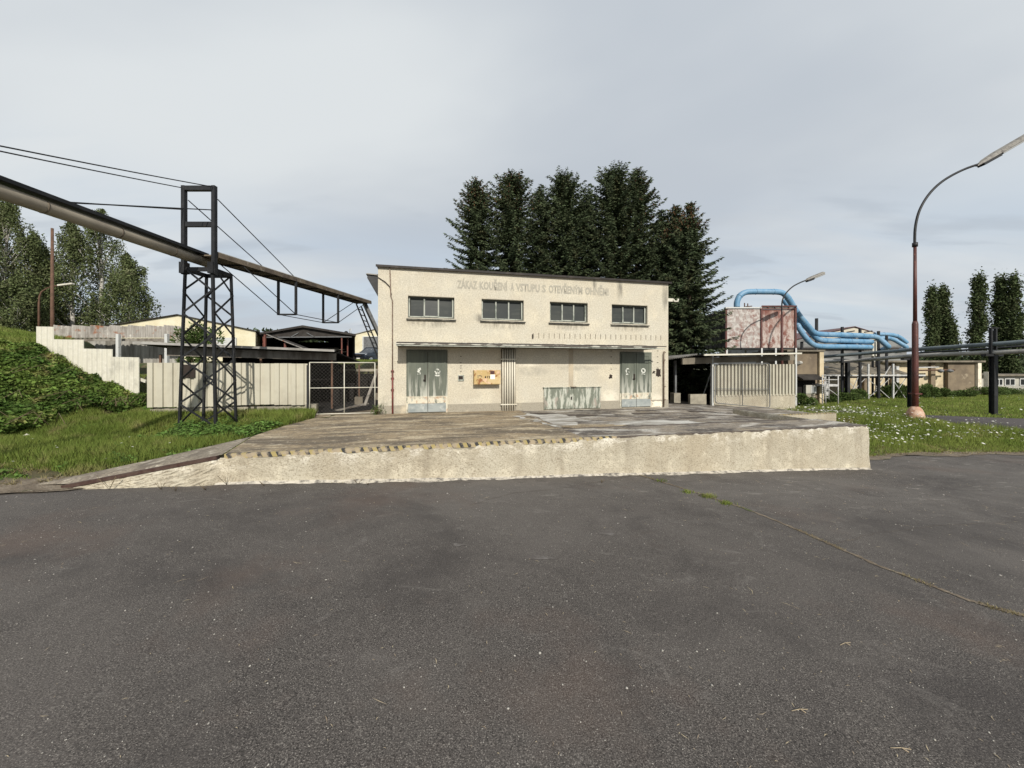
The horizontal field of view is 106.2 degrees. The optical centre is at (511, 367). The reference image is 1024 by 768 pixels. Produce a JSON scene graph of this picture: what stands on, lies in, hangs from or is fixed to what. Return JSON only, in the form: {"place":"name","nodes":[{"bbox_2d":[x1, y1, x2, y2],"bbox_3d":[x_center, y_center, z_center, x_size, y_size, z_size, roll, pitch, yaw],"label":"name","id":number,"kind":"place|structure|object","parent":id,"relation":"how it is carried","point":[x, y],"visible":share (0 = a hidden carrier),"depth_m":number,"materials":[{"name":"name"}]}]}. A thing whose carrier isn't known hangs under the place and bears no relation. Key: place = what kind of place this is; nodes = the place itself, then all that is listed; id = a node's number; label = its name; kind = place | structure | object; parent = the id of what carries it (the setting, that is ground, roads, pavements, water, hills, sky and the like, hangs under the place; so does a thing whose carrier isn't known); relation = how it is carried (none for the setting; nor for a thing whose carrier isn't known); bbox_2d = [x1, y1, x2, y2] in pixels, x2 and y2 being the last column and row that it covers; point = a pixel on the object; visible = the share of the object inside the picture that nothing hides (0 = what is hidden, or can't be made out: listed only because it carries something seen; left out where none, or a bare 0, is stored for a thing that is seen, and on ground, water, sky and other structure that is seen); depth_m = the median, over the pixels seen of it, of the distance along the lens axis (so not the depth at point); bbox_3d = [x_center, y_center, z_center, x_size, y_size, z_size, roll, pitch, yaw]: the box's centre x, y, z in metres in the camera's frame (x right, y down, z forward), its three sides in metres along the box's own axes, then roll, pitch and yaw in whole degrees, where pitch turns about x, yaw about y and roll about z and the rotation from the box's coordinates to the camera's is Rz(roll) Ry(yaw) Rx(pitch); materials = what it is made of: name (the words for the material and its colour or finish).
{"place":"outdoors","nodes":[
{"label":"outdoors","id":0,"kind":"place"},
{"bbox_2d":[0,405,317,485],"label":"grass","id":1,"kind":"structure","parent":0,"point":[79,447],"depth_m":8.29,"materials":[{"name":"plant"}]},
{"bbox_2d":[310,398,377,412],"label":"dark yard","id":2,"kind":"structure","parent":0,"point":[322,405],"depth_m":14.36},
{"bbox_2d":[0,454,1023,767],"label":"yard asphalt","id":3,"kind":"structure","parent":0,"point":[352,624],"depth_m":3.08,"materials":[{"name":"asphalt"}]},
{"bbox_2d":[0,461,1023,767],"bbox_3d":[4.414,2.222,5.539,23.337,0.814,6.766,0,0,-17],"label":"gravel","id":4,"kind":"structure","parent":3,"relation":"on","point":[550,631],"depth_m":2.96,"materials":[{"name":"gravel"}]},
{"bbox_2d":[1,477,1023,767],"bbox_3d":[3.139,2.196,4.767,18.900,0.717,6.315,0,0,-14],"label":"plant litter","id":5,"kind":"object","parent":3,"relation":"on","point":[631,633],"visible":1,"depth_m":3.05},
{"bbox_2d":[640,475,1023,615],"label":"asphalt crack","id":6,"kind":"object","parent":3,"relation":"on","point":[869,561],"visible":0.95,"depth_m":4.42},
{"bbox_2d":[642,475,1023,615],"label":"dry grass","id":7,"kind":"structure","parent":3,"relation":"on","point":[1012,612],"depth_m":3.94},
{"bbox_2d":[0,0,1023,368],"label":"sky","id":8,"kind":"structure","parent":0,"point":[811,137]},
{"bbox_2d":[1,331,1023,477],"bbox_3d":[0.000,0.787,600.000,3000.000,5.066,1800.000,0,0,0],"label":"ground","id":9,"kind":"structure","parent":0,"point":[142,370],"depth_m":17.37,"materials":[{"name":"plant"}]},
{"bbox_2d":[0,200,49,320],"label":"birch tree","id":10,"kind":"object","parent":9,"relation":"on","point":[9,218],"visible":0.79,"depth_m":28.90,"materials":[{"name":"green plant"}]},
{"bbox_2d":[0,274,49,331],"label":"birch tree","id":11,"kind":"object","parent":9,"relation":"on","point":[22,310],"visible":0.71,"depth_m":26.82,"materials":[{"name":"green plant"}]},
{"bbox_2d":[0,233,68,327],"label":"birch tree","id":12,"kind":"object","parent":9,"relation":"on","point":[39,270],"visible":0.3,"depth_m":29.59,"materials":[{"name":"green plant"}]},
{"bbox_2d":[0,326,85,372],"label":"grass","id":13,"kind":"structure","parent":9,"relation":"on","point":[18,336],"depth_m":14.57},
{"bbox_2d":[50,228,53,326],"bbox_3d":[-29.889,-5.306,25.000,0.190,7.558,0.200,0,0,0],"label":"rusty pole","id":14,"kind":"object","parent":9,"relation":"on","point":[52,280],"visible":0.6,"depth_m":24.95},
{"bbox_2d":[37,283,74,326],"bbox_3d":[-32.051,-3.753,27.000,2.472,4.442,0.220,0,0,0],"label":"street lamp","id":15,"kind":"object","parent":9,"relation":"on","point":[39,298],"visible":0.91,"depth_m":26.96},
{"bbox_2d":[37,221,108,326],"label":"birch tree","id":16,"kind":"object","parent":9,"relation":"on","point":[71,230],"visible":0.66,"depth_m":30.63,"materials":[{"name":"green plant"}]},
{"bbox_2d":[0,338,167,435],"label":"brambles","id":17,"kind":"object","parent":9,"relation":"on","point":[40,382],"visible":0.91,"depth_m":11.08,"materials":[{"name":"green plant"}]},
{"bbox_2d":[0,353,146,425],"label":"bramble canes","id":18,"kind":"object","parent":17,"relation":"on","point":[62,394],"visible":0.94,"depth_m":10.56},
{"bbox_2d":[54,208,126,325],"bbox_3d":[-34.418,-7.428,31.624,4.740,11.792,5.639,0,0,-41],"label":"birch tree","id":19,"kind":"object","parent":9,"relation":"on","point":[98,239],"visible":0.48,"depth_m":31.55,"materials":[{"name":"green plant"}]},
{"bbox_2d":[36,326,146,392],"bbox_3d":[-13.680,0.089,12.489,3.695,2.894,0.142,0,0,1],"label":"stepped fence","id":20,"kind":"object","parent":9,"relation":"on","point":[105,364],"visible":0.64,"depth_m":12.47,"materials":[{"name":"concrete"}]},
{"bbox_2d":[0,442,199,479],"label":"brambles","id":21,"kind":"object","parent":9,"relation":"on","point":[26,475],"visible":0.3,"depth_m":7.09,"materials":[{"name":"green plant"}]},
{"bbox_2d":[72,373,146,406],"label":"brambles","id":22,"kind":"object","parent":9,"relation":"on","point":[112,387],"visible":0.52,"depth_m":12.10,"materials":[{"name":"green plant"}]},
{"bbox_2d":[0,455,223,492],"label":"bare earth","id":23,"kind":"structure","parent":9,"relation":"on","point":[26,485],"depth_m":5.92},
{"bbox_2d":[53,325,180,362],"bbox_3d":[-17.484,-0.707,17.491,5.825,2.419,1.502,0,0,0],"label":"raised screen","id":24,"kind":"object","parent":9,"relation":"on","point":[118,340],"visible":0.77,"depth_m":17.07,"materials":[{"name":"concrete"}]},
{"bbox_2d":[82,251,164,325],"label":"birch tree","id":25,"kind":"object","parent":9,"relation":"on","point":[128,287],"visible":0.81,"depth_m":29.32,"materials":[{"name":"green plant"}]},
{"bbox_2d":[0,411,293,485],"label":"dry grass","id":26,"kind":"structure","parent":9,"relation":"on","point":[34,468],"depth_m":6.54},
{"bbox_2d":[104,314,262,360],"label":"storage hall","id":27,"kind":"structure","parent":9,"relation":"on","point":[246,337],"depth_m":28.00,"materials":[{"name":"paint"}]},
{"bbox_2d":[168,320,224,362],"bbox_3d":[-13.001,-0.893,16.078,2.270,2.246,1.283,0,0,0],"label":"shrub","id":28,"kind":"object","parent":9,"relation":"on","point":[193,336],"visible":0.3,"depth_m":15.89,"materials":[{"name":"green plant"}]},
{"bbox_2d":[176,185,237,429],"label":"lattice tower","id":29,"kind":"structure","parent":9,"relation":"on","point":[211,269],"depth_m":9.69,"materials":[{"name":"black metal"}]},
{"bbox_2d":[0,150,180,187],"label":"cable","id":30,"kind":"object","parent":29,"relation":"attached to","point":[84,168],"visible":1,"depth_m":7.30,"materials":[{"name":"black metal"}]},
{"bbox_2d":[0,145,211,186],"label":"cable","id":31,"kind":"object","parent":29,"relation":"attached to","point":[96,164],"visible":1,"depth_m":6.96,"materials":[{"name":"black metal"}]},
{"bbox_2d":[74,202,210,209],"bbox_3d":[-7.690,-3.460,8.265,0.028,1.023,2.755,0,0,6],"label":"cable","id":32,"kind":"object","parent":29,"relation":"attached to","point":[139,206],"visible":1,"depth_m":7.91,"materials":[{"name":"black metal"}]},
{"bbox_2d":[0,175,377,357],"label":"pipe bridge","id":33,"kind":"structure","parent":29,"relation":"on","point":[24,196],"depth_m":8.44,"materials":[{"name":"black metal"}]},
{"bbox_2d":[132,419,282,439],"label":"brambles","id":34,"kind":"object","parent":9,"relation":"on","point":[191,429],"visible":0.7,"depth_m":8.94,"materials":[{"name":"green plant"}]},
{"bbox_2d":[147,363,307,412],"bbox_3d":[-8.316,0.854,11.633,4.418,2.012,0.325,0,0,-13],"label":"sheet metal fence","id":35,"kind":"object","parent":9,"relation":"on","point":[276,384],"visible":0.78,"depth_m":11.54,"materials":[{"name":"metal"}]},
{"bbox_2d":[132,341,377,407],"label":"open storage shed","id":36,"kind":"structure","parent":9,"relation":"on","point":[255,354],"depth_m":14.06,"materials":[{"name":"metal"}]},
{"bbox_2d":[264,334,309,348],"bbox_3d":[-15.667,-1.342,27.175,7.848,2.203,1.714,0,0,37],"label":"lean to roof","id":37,"kind":"object","parent":9,"relation":"on","point":[289,342],"visible":0.48,"depth_m":26.73,"materials":[{"name":"red paint"}]},
{"bbox_2d":[257,325,355,358],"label":"open hall","id":38,"kind":"structure","parent":9,"relation":"on","point":[337,341],"depth_m":30.03,"materials":[{"name":"red paint"}]},
{"bbox_2d":[305,365,317,413],"bbox_3d":[-6.283,0.710,12.046,0.320,1.600,0.310,0,0,-14],"label":"gate post","id":39,"kind":"object","parent":9,"relation":"on","point":[314,405],"visible":0.46,"depth_m":11.91,"materials":[{"name":"black metal"}]},
{"bbox_2d":[320,369,377,397],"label":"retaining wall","id":40,"kind":"structure","parent":9,"relation":"on","point":[348,377],"depth_m":18.27,"materials":[{"name":"concrete"}]},
{"bbox_2d":[355,329,377,352],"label":"garage hall","id":41,"kind":"structure","parent":9,"relation":"on","point":[362,341],"depth_m":46.00,"materials":[{"name":"paint"}]},
{"bbox_2d":[355,347,377,359],"bbox_3d":[-14.672,-1.415,40.564,2.137,1.710,4.478,0,0,20],"label":"parked car","id":42,"kind":"object","parent":9,"relation":"on","point":[367,353],"visible":0.42,"depth_m":39.09,"materials":[{"name":"blue paint"}]},
{"bbox_2d":[40,403,870,489],"bbox_3d":[1.464,2.104,15.280,21.650,1.312,14.678,0,0,-14],"label":"loading dock","id":43,"kind":"object","parent":9,"relation":"on","point":[670,439],"visible":0.88,"depth_m":8.25,"materials":[{"name":"concrete"}]},
{"bbox_2d":[715,363,769,407],"bbox_3d":[10.605,0.822,17.648,3.054,2.116,0.040,0,0,-13],"label":"open gate leaf","id":44,"kind":"object","parent":43,"relation":"on","point":[742,383],"visible":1,"depth_m":17.63,"materials":[{"name":"grey metal"}]},
{"bbox_3d":[-4.226,0.775,12.329,0.060,1.470,0.060,0,0,-13],"label":"gate post","id":45,"kind":"object","parent":43,"relation":"on","visible":0},
{"bbox_2d":[309,362,377,414],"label":"chain link gate","id":46,"kind":"structure","parent":45,"relation":"attached to","point":[351,387],"depth_m":12.07,"materials":[{"name":"grey metal"}]},
{"bbox_2d":[443,176,509,270],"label":"spruce tree","id":47,"kind":"object","parent":9,"relation":"on","point":[473,195],"visible":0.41,"depth_m":23.99,"materials":[{"name":"green plant"}]},
{"bbox_2d":[464,168,572,274],"bbox_3d":[0.117,-5.309,24.072,6.949,13.938,6.785,0,0,-43],"label":"spruce tree","id":48,"kind":"object","parent":9,"relation":"on","point":[512,212],"visible":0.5,"depth_m":23.28,"materials":[{"name":"green plant"}]},
{"bbox_2d":[366,264,678,413],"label":"factory building","id":49,"kind":"structure","parent":9,"relation":"on","point":[581,343],"depth_m":13.29,"materials":[{"name":"beige paint"}]},
{"bbox_2d":[406,350,447,412],"bbox_3d":[-2.758,0.435,12.501,1.309,2.050,0.108,0,0,-14],"label":"door","id":50,"kind":"structure","parent":49,"relation":"in","point":[426,372],"depth_m":12.50,"materials":[{"name":"green paint"}]},
{"bbox_2d":[406,295,455,320],"bbox_3d":[-2.646,-1.954,12.639,1.587,0.794,0.255,0,0,-13],"label":"window","id":51,"kind":"structure","parent":49,"relation":"in","point":[421,306],"depth_m":12.70,"materials":[{"name":"grey glass"}]},
{"bbox_2d":[473,370,500,384],"bbox_3d":[-0.842,0.311,12.885,0.895,0.478,0.253,0,0,-14],"label":"notice board","id":52,"kind":"object","parent":49,"relation":"attached to","point":[485,377],"visible":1,"depth_m":12.78,"materials":[{"name":"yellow wood"}]},
{"bbox_2d":[480,298,525,322],"bbox_3d":[-0.322,-1.954,13.197,1.573,0.794,0.255,0,0,-14],"label":"window","id":53,"kind":"structure","parent":49,"relation":"in","point":[492,309],"depth_m":13.27,"materials":[{"name":"grey glass"}]},
{"bbox_2d":[501,349,516,410],"bbox_3d":[-0.115,0.400,13.140,0.569,2.120,0.097,0,0,-14],"label":"pipe bundle","id":54,"kind":"object","parent":49,"relation":"attached to","point":[508,379],"visible":0.99,"depth_m":13.12,"materials":[{"name":"metal"}]},
{"bbox_2d":[549,301,589,324],"bbox_3d":[2.022,-1.954,13.760,1.539,0.794,0.255,0,0,-13],"label":"window","id":55,"kind":"structure","parent":49,"relation":"in","point":[559,311],"depth_m":13.82,"materials":[{"name":"grey glass"}]},
{"bbox_2d":[610,304,648,325],"bbox_3d":[4.359,-1.954,14.320,1.572,0.794,0.255,0,0,-14],"label":"window","id":56,"kind":"structure","parent":49,"relation":"in","point":[627,314],"depth_m":14.39,"materials":[{"name":"grey glass"}]},
{"bbox_2d":[620,352,651,407],"bbox_3d":[4.622,0.435,14.274,1.306,2.050,0.108,0,0,-13],"label":"door","id":57,"kind":"structure","parent":49,"relation":"in","point":[635,369],"depth_m":14.27,"materials":[{"name":"green paint"}]},
{"bbox_2d":[519,185,557,272],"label":"spruce tree","id":58,"kind":"object","parent":9,"relation":"on","point":[540,193],"visible":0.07,"depth_m":25.56,"materials":[{"name":"green plant"}]},
{"bbox_2d":[523,165,606,277],"bbox_3d":[3.150,-5.326,23.927,5.951,13.971,6.374,0,0,0],"label":"spruce tree","id":59,"kind":"object","parent":9,"relation":"on","point":[563,198],"visible":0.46,"depth_m":23.38,"materials":[{"name":"green plant"}]},
{"bbox_2d":[560,193,622,277],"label":"spruce tree","id":60,"kind":"object","parent":9,"relation":"on","point":[583,199],"visible":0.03,"depth_m":25.49,"materials":[{"name":"green plant"}]},
{"bbox_2d":[570,160,676,327],"bbox_3d":[6.325,-5.499,23.746,6.822,14.318,7.011,0,0,42],"label":"spruce tree","id":61,"kind":"object","parent":9,"relation":"on","point":[614,190],"visible":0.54,"depth_m":23.16,"materials":[{"name":"green plant"}]},
{"bbox_2d":[584,166,679,336],"bbox_3d":[7.686,-5.554,24.052,6.762,14.428,7.187,0,0,0],"label":"spruce tree","id":62,"kind":"object","parent":9,"relation":"on","point":[647,259],"visible":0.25,"depth_m":23.63,"materials":[{"name":"green plant"}]},
{"bbox_2d":[636,209,707,390],"bbox_3d":[9.124,-3.778,23.531,4.811,11.875,4.880,0,0,-33],"label":"spruce tree","id":63,"kind":"object","parent":9,"relation":"on","point":[661,214],"visible":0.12,"depth_m":23.03,"materials":[{"name":"green plant"}]},
{"bbox_2d":[648,204,717,389],"bbox_3d":[9.742,-3.811,23.045,4.650,11.941,4.802,0,0,26],"label":"spruce tree","id":64,"kind":"object","parent":9,"relation":"on","point":[666,229],"visible":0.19,"depth_m":22.57,"materials":[{"name":"green plant"}]},
{"bbox_2d":[662,201,739,399],"bbox_3d":[9.949,-3.556,21.343,4.632,11.431,4.936,0,0,39],"label":"spruce tree","id":65,"kind":"object","parent":9,"relation":"on","point":[690,237],"visible":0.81,"depth_m":21.06,"materials":[{"name":"green plant"}]},
{"bbox_2d":[668,353,801,409],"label":"open shed","id":66,"kind":"structure","parent":9,"relation":"on","point":[782,385],"depth_m":17.89,"materials":[{"name":"beige metal"}]},
{"bbox_2d":[701,303,796,405],"bbox_3d":[14.219,-0.724,23.677,4.067,6.167,3.505,0,0,0],"label":"panel clad tank","id":67,"kind":"object","parent":9,"relation":"on","point":[756,328],"visible":0.62,"depth_m":22.00,"materials":[{"name":"metal"}]},
{"bbox_2d":[752,350,824,403],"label":"brown block","id":68,"kind":"structure","parent":9,"relation":"on","point":[810,370],"depth_m":23.40,"materials":[{"name":"concrete"}]},
{"bbox_2d":[780,272,824,363],"bbox_3d":[14.718,-1.253,19.500,2.208,7.257,0.260,0,0,0],"label":"street lamp","id":69,"kind":"object","parent":9,"relation":"on","point":[810,278],"visible":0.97,"depth_m":19.46,"materials":[{"name":"grey metal"}]},
{"bbox_2d":[797,392,817,405],"bbox_3d":[16.653,1.842,22.214,1.690,0.927,1.394,0,0,42],"label":"shrub","id":70,"kind":"object","parent":9,"relation":"on","point":[803,399],"visible":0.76,"depth_m":21.87,"materials":[{"name":"green plant"}]},
{"bbox_2d":[803,385,816,403],"bbox_3d":[17.987,1.645,23.210,0.644,1.230,0.260,0,0,0],"label":"electric cabinet","id":71,"kind":"object","parent":9,"relation":"on","point":[809,391],"visible":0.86,"depth_m":23.10,"materials":[{"name":"metal"}]},
{"bbox_2d":[720,326,900,362],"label":"grey hall","id":72,"kind":"structure","parent":9,"relation":"on","point":[846,330],"depth_m":45.00,"materials":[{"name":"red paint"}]},
{"bbox_2d":[812,375,838,404],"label":"steel platform","id":73,"kind":"structure","parent":9,"relation":"on","point":[828,384],"depth_m":22.58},
{"bbox_2d":[758,348,906,360],"bbox_3d":[28.487,0.177,35.350,11.166,4.565,5.700,0,0,0],"label":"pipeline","id":74,"kind":"object","parent":9,"relation":"on","point":[829,351],"visible":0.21,"depth_m":33.00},
{"bbox_2d":[797,327,887,398],"bbox_3d":[22.836,-0.183,25.619,9.620,5.086,1.372,0,0,-20],"label":"pipe rack","id":75,"kind":"object","parent":9,"relation":"on","point":[860,368],"visible":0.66,"depth_m":26.14,"materials":[{"name":"black metal"}]},
{"bbox_2d":[734,289,890,350],"bbox_3d":[19.822,-2.902,24.463,13.371,3.672,1.396,0,0,-18],"label":"clad pipe","id":76,"kind":"object","parent":75,"relation":"on","point":[805,323],"visible":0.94,"depth_m":23.57,"materials":[{"name":"metal"}]},
{"bbox_2d":[783,299,873,343],"bbox_3d":[20.478,-2.985,24.627,6.734,2.851,0.851,0,0,-9],"label":"clad pipe","id":77,"kind":"object","parent":75,"relation":"on","point":[841,340],"visible":0.69,"depth_m":24.39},
{"bbox_2d":[797,319,873,349],"bbox_3d":[20.534,-2.247,24.323,6.246,2.156,0.830,0,0,-12],"label":"clad pipe","id":78,"kind":"object","parent":75,"relation":"on","point":[805,336],"visible":0.87,"depth_m":23.75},
{"bbox_2d":[839,361,853,400],"bbox_3d":[22.022,0.959,25.300,0.800,2.819,0.400,0,0,0],"label":"pipeline post","id":79,"kind":"object","parent":9,"relation":"on","point":[847,376],"visible":0.63,"depth_m":25.20,"materials":[{"name":"black metal"}]},
{"bbox_2d":[831,391,861,400],"bbox_3d":[22.068,1.892,25.312,1.955,0.805,1.604,0,0,0],"label":"shrub","id":80,"kind":"object","parent":9,"relation":"on","point":[845,396],"visible":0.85,"depth_m":24.98,"materials":[{"name":"green plant"}]},
{"bbox_2d":[864,342,876,396],"bbox_3d":[27.018,0.211,28.850,0.593,4.297,0.700,0,0,0],"label":"post","id":81,"kind":"object","parent":9,"relation":"on","point":[874,344],"visible":0.46,"depth_m":28.61,"materials":[{"name":"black metal"}]},
{"bbox_2d":[824,361,925,398],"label":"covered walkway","id":82,"kind":"structure","parent":9,"relation":"on","point":[867,369],"depth_m":27.45,"materials":[{"name":"metal"}]},
{"bbox_2d":[875,385,906,397],"bbox_3d":[26.975,1.719,27.365,1.916,1.117,1.142,0,0,27],"label":"shrub","id":83,"kind":"object","parent":9,"relation":"on","point":[887,390],"visible":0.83,"depth_m":27.18,"materials":[{"name":"green plant"}]},
{"bbox_2d":[776,407,1023,455],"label":"grass","id":84,"kind":"structure","parent":9,"relation":"on","point":[947,434],"depth_m":13.44,"materials":[{"name":"plant"}]},
{"bbox_2d":[900,358,911,407],"bbox_3d":[21.515,0.925,20.800,0.800,2.916,0.400,0,0,0],"label":"pipeline post","id":85,"kind":"object","parent":9,"relation":"on","point":[909,381],"visible":0.44,"depth_m":20.84,"materials":[{"name":"black metal"}]},
{"bbox_2d":[797,349,1023,363],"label":"pipeline","id":86,"kind":"object","parent":85,"relation":"on","point":[995,352],"visible":0.71,"depth_m":19.48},
{"bbox_2d":[829,361,985,394],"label":"beige building","id":87,"kind":"structure","parent":9,"relation":"on","point":[957,375],"depth_m":31.25,"materials":[{"name":"concrete"}]},
{"bbox_2d":[805,409,1023,450],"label":"flower stems","id":88,"kind":"object","parent":9,"relation":"on","point":[915,434],"visible":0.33,"depth_m":12.99,"materials":[{"name":"green plant"}]},
{"bbox_2d":[785,406,1021,443],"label":"flowers","id":89,"kind":"object","parent":88,"relation":"on","point":[906,425],"visible":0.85,"depth_m":13.67,"materials":[{"name":"white plant"}]},
{"bbox_2d":[919,383,941,397],"bbox_3d":[30.151,1.678,27.971,2.502,1.225,1.449,0,0,-23],"label":"shrub","id":90,"kind":"object","parent":9,"relation":"on","point":[928,390],"visible":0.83,"depth_m":27.60,"materials":[{"name":"green plant"}]},
{"bbox_2d":[919,279,954,360],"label":"poplar tree","id":91,"kind":"object","parent":9,"relation":"on","point":[931,314],"visible":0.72,"depth_m":55.68,"materials":[{"name":"green plant"}]},
{"bbox_2d":[869,447,1023,459],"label":"verge soil","id":92,"kind":"structure","parent":9,"relation":"on","point":[930,453],"depth_m":11.59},
{"bbox_2d":[869,444,1023,456],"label":"dry grass","id":93,"kind":"structure","parent":92,"relation":"on","point":[943,451],"depth_m":11.85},
{"bbox_2d":[937,282,955,360],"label":"poplar tree","id":94,"kind":"object","parent":9,"relation":"on","point":[945,295],"visible":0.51,"depth_m":55.55,"materials":[{"name":"green plant"}]},
{"bbox_2d":[942,313,962,360],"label":"poplar tree","id":95,"kind":"object","parent":9,"relation":"on","point":[952,334],"visible":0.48,"depth_m":54.62,"materials":[{"name":"green plant"}]},
{"bbox_2d":[952,389,979,396],"bbox_3d":[33.623,1.946,28.938,2.394,0.754,1.579,0,0,0],"label":"shrub","id":96,"kind":"object","parent":9,"relation":"on","point":[964,393],"visible":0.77,"depth_m":28.60,"materials":[{"name":"green plant"}]},
{"bbox_2d":[961,266,1003,372],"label":"poplar tree","id":97,"kind":"object","parent":9,"relation":"on","point":[979,322],"visible":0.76,"depth_m":53.71,"materials":[{"name":"green plant"}]},
{"bbox_2d":[966,386,1012,394],"bbox_3d":[38.195,1.845,30.860,2.931,0.892,2.472,0,0,-27],"label":"shrub","id":98,"kind":"object","parent":9,"relation":"on","point":[984,390],"visible":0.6,"depth_m":30.44,"materials":[{"name":"green plant"}]},
{"bbox_2d":[981,328,1003,415],"bbox_3d":[22.106,0.258,17.700,0.800,4.229,0.400,0,0,0],"label":"pipeline post","id":99,"kind":"object","parent":9,"relation":"on","point":[993,378],"visible":0.78,"depth_m":17.68,"materials":[{"name":"black metal"}]},
{"bbox_2d":[824,340,1023,357],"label":"pipeline","id":100,"kind":"object","parent":99,"relation":"attached to","point":[1017,343],"visible":0.88,"depth_m":19.45,"materials":[{"name":"black metal"}]},
{"bbox_2d":[987,272,1016,373],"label":"poplar tree","id":101,"kind":"object","parent":9,"relation":"on","point":[998,301],"visible":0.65,"depth_m":52.77,"materials":[{"name":"green plant"}]},
{"bbox_2d":[982,372,1023,389],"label":"bungalow","id":102,"kind":"object","parent":9,"relation":"on","point":[1016,381],"visible":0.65,"depth_m":37.93,"materials":[{"name":"concrete"}]},
{"bbox_2d":[998,268,1023,373],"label":"poplar tree","id":103,"kind":"object","parent":9,"relation":"on","point":[1014,314],"visible":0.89,"depth_m":51.69,"materials":[{"name":"green plant"}]},
{"bbox_2d":[795,393,1023,418],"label":"grass","id":104,"kind":"structure","parent":0,"point":[1012,408],"depth_m":21.73,"materials":[{"name":"plant"}]},
{"bbox_2d":[795,408,1023,429],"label":"side road","id":105,"kind":"structure","parent":0,"point":[1014,422],"depth_m":15.93,"materials":[{"name":"asphalt"}]},
{"bbox_2d":[905,134,1023,417],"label":"street lamp","id":106,"kind":"object","parent":105,"relation":"on","point":[989,158],"visible":0.95,"depth_m":15.45,"materials":[{"name":"metal"}]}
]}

